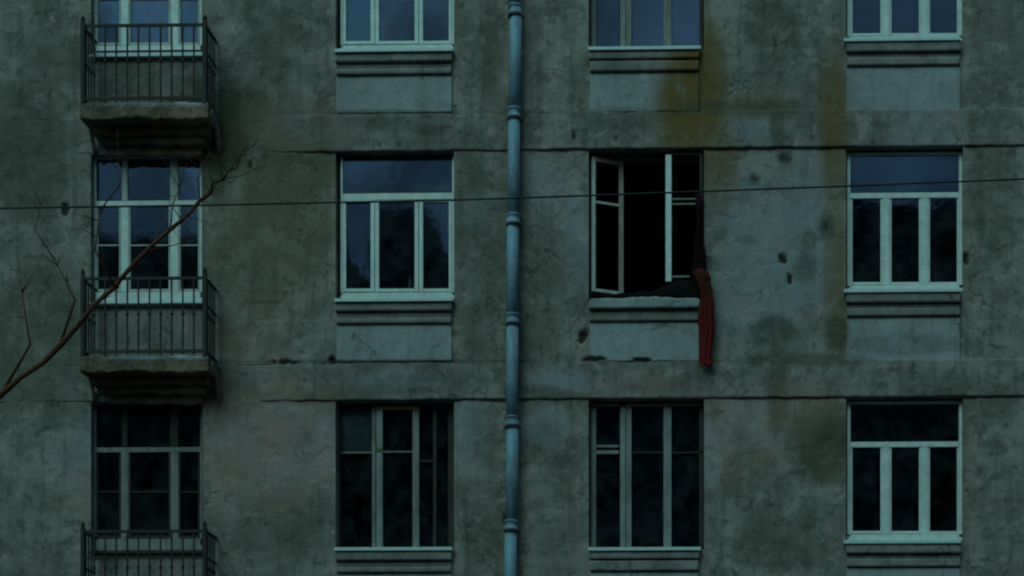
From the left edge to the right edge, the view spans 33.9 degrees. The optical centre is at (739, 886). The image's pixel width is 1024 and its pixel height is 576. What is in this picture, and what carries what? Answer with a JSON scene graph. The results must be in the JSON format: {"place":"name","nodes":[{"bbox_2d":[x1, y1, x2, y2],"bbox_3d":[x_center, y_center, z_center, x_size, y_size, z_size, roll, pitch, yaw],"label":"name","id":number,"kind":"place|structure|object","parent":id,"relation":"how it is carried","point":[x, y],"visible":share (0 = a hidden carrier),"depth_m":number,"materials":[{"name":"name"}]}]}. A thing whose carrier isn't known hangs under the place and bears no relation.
{"place":"outdoors","nodes":[
{"label":"outdoors","id":0,"kind":"place"},
{"bbox_2d":[0,117,273,398],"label":"bare tree","id":1,"kind":"object","parent":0,"point":[9,385],"visible":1,"depth_m":17.45,"materials":[{"name":"brown plant"}]},
{"bbox_2d":[408,276,412,286],"bbox_3d":[-4.464,-8.185,22.398,0.072,0.171,0.070,0,0,1],"label":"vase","id":2,"kind":"object","parent":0,"point":[410,283],"visible":0.93,"depth_m":22.38,"materials":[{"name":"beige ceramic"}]},
{"bbox_2d":[0,0,1023,575],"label":"apartment building","id":3,"kind":"structure","parent":0,"point":[850,402],"depth_m":22.08,"materials":[{"name":"paint"}]},
{"bbox_2d":[90,157,202,305],"bbox_3d":[-7.960,-8.828,22.227,1.539,2.068,0.230,0,0,1],"label":"window","id":4,"kind":"structure","parent":3,"relation":"in","point":[124,245],"depth_m":22.28,"materials":[{"name":"white paint"}]},
{"bbox_2d":[90,0,202,58],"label":"window","id":5,"kind":"structure","parent":3,"relation":"in","point":[124,5],"depth_m":22.28,"materials":[{"name":"white paint"}]},
{"bbox_2d":[90,404,202,553],"bbox_3d":[-7.960,-5.498,22.227,1.539,2.068,0.230,0,0,1],"label":"window","id":6,"kind":"structure","parent":3,"relation":"in","point":[174,451],"depth_m":22.28,"materials":[{"name":"grey wood"}]},
{"bbox_2d":[342,407,371,451],"bbox_3d":[-5.187,-6.177,22.330,0.452,0.628,0.050,0,0,1],"label":"curtain","id":7,"kind":"object","parent":3,"relation":"hanging from","point":[356,429],"visible":1,"depth_m":22.33,"materials":[{"name":"blue fabric"}]},
{"bbox_2d":[334,403,453,551],"bbox_3d":[-4.646,-5.516,22.167,1.654,2.123,0.330,0,0,1],"label":"window","id":8,"kind":"structure","parent":3,"relation":"in","point":[377,409],"depth_m":22.23,"materials":[{"name":"white wood"}]},
{"bbox_2d":[334,155,454,302],"bbox_3d":[-4.642,-8.872,22.257,1.745,2.153,0.530,0,0,1],"label":"window","id":9,"kind":"structure","parent":3,"relation":"in","point":[375,293],"depth_m":22.19,"materials":[{"name":"white paint"}]},
{"bbox_2d":[334,0,454,53],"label":"window","id":10,"kind":"structure","parent":3,"relation":"in","point":[375,45],"depth_m":22.18,"materials":[{"name":"white paint"}]},
{"bbox_2d":[504,0,524,575],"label":"drainpipe","id":11,"kind":"object","parent":3,"relation":"attached to","point":[513,226],"visible":1,"depth_m":21.84,"materials":[{"name":"grey metal"}]},
{"bbox_2d":[593,279,698,298],"bbox_3d":[-1.250,-7.986,22.071,1.435,0.272,0.200,0,0,1],"label":"blanket","id":12,"kind":"object","parent":3,"relation":"on","point":[680,288],"visible":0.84,"depth_m":21.98,"materials":[{"name":"black fabric"}]},
{"bbox_2d":[588,402,703,551],"bbox_3d":[-1.242,-5.505,22.096,1.670,2.130,0.330,0,0,1],"label":"window","id":13,"kind":"structure","parent":3,"relation":"in","point":[626,452],"depth_m":22.16,"materials":[{"name":"white wood"}]},
{"bbox_2d":[588,0,703,51],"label":"window","id":14,"kind":"structure","parent":3,"relation":"in","point":[625,5],"depth_m":22.15,"materials":[{"name":"white wood"}]},
{"bbox_2d":[589,152,703,310],"bbox_3d":[-1.246,-8.785,22.099,1.654,2.209,0.388,0,0,1],"label":"window","id":15,"kind":"structure","parent":3,"relation":"in","point":[640,303],"depth_m":22.07,"materials":[{"name":"white wood"}]},
{"bbox_2d":[689,193,706,297],"bbox_3d":[-0.548,-8.576,21.979,0.199,1.433,0.218,0,0,-24],"label":"curtain","id":16,"kind":"object","parent":3,"relation":"hanging from","point":[699,259],"visible":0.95,"depth_m":21.95,"materials":[{"name":"brown fabric"}]},
{"bbox_2d":[692,268,714,366],"bbox_3d":[-0.469,-7.545,21.872,0.308,1.302,0.164,0,0,1],"label":"curtain","id":17,"kind":"object","parent":3,"relation":"hanging from","point":[706,320],"visible":1,"depth_m":21.84,"materials":[{"name":"red fabric"}]},
{"bbox_2d":[844,152,961,294],"bbox_3d":[2.187,-8.846,21.994,1.590,1.950,0.270,0,0,1],"label":"window","id":18,"kind":"structure","parent":3,"relation":"in","point":[885,285],"depth_m":22.06,"materials":[{"name":"white paint"}]},
{"bbox_2d":[844,0,961,44],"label":"window","id":19,"kind":"structure","parent":3,"relation":"in","point":[924,35],"depth_m":22.06,"materials":[{"name":"white paint"}]},
{"bbox_2d":[844,401,961,544],"bbox_3d":[2.187,-5.516,21.994,1.590,1.950,0.270,0,0,1],"label":"window","id":20,"kind":"structure","parent":3,"relation":"in","point":[885,535],"depth_m":22.06,"materials":[{"name":"white paint"}]},
{"bbox_2d":[0,178,1023,208],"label":"overhead cable","id":21,"kind":"object","parent":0,"point":[518,197],"visible":1,"depth_m":19.45,"materials":[{"name":"black rubber"}]}
]}

